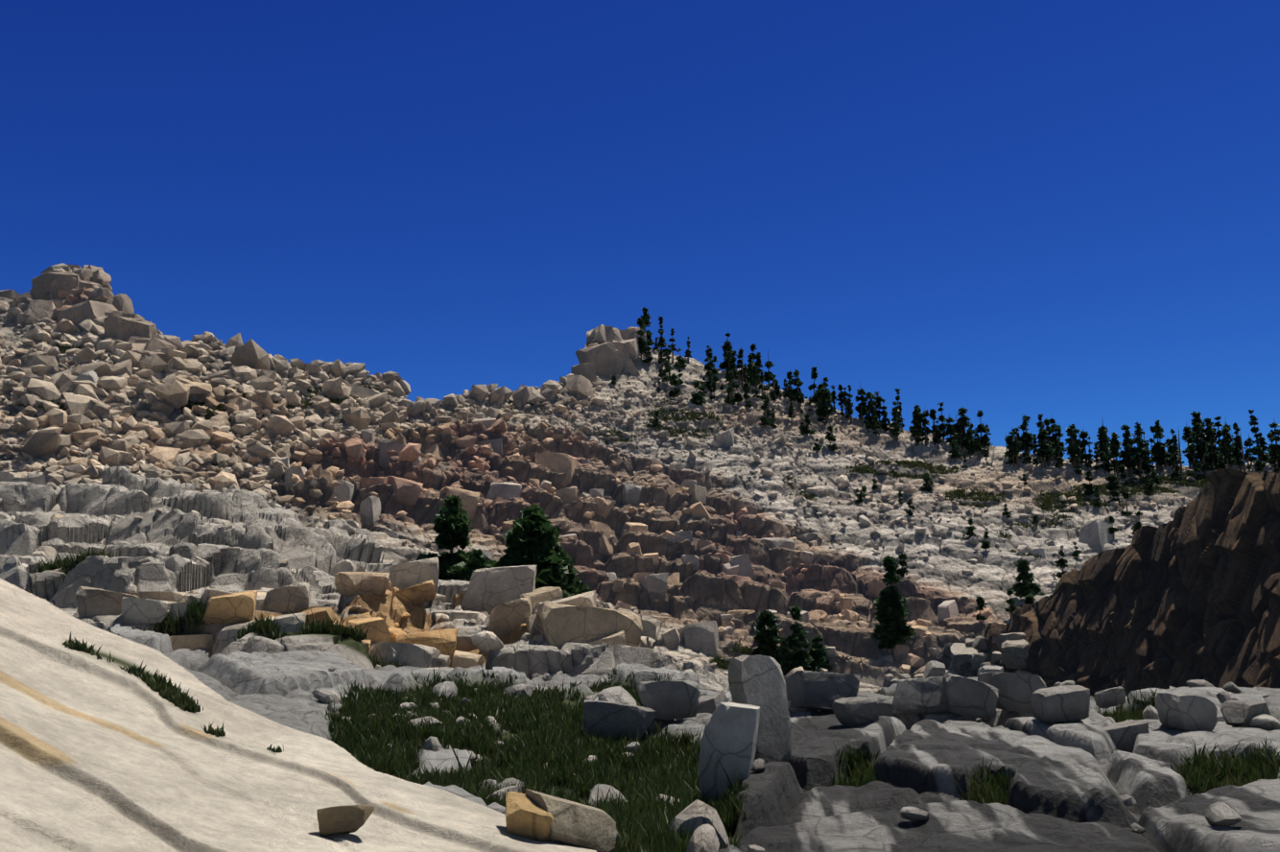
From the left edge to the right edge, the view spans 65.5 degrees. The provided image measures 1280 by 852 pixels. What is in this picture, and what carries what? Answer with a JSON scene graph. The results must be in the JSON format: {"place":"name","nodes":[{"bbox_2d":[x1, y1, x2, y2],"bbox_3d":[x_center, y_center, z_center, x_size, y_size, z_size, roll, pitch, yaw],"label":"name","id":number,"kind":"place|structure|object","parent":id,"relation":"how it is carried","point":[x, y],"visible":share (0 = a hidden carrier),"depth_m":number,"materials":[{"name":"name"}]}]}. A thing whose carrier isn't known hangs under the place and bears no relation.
{"place":"outdoors","nodes":[
{"label":"outdoors","id":0,"kind":"place"},
{"bbox_2d":[0,276,1279,851],"bbox_3d":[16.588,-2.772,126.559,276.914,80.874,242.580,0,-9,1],"label":"terrain","id":1,"kind":"structure","parent":0,"point":[100,754],"depth_m":37.08,"materials":[{"name":"stone"}]},
{"bbox_2d":[0,262,1242,678],"bbox_3d":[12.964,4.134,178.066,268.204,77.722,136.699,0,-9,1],"label":"talus blocks","id":2,"kind":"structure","parent":1,"relation":"on","point":[138,345],"depth_m":151.68,"materials":[{"name":"stone"}]},
{"bbox_2d":[6,341,1279,851],"bbox_3d":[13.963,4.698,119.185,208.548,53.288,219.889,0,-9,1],"label":"grass tufts","id":3,"kind":"object","parent":1,"relation":"on","point":[542,725],"visible":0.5,"depth_m":16.59,"materials":[{"name":"green plant"}]},
{"bbox_2d":[19,482,1279,851],"bbox_3d":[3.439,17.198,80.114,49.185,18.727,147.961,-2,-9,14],"label":"boulders","id":4,"kind":"object","parent":1,"relation":"on","point":[746,730],"visible":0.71,"depth_m":18.47,"materials":[{"name":"stone"}]},
{"bbox_2d":[0,0,1279,466],"label":"sky","id":5,"kind":"structure","parent":0,"point":[1067,212],"materials":[{"name":"blue"}]}
]}

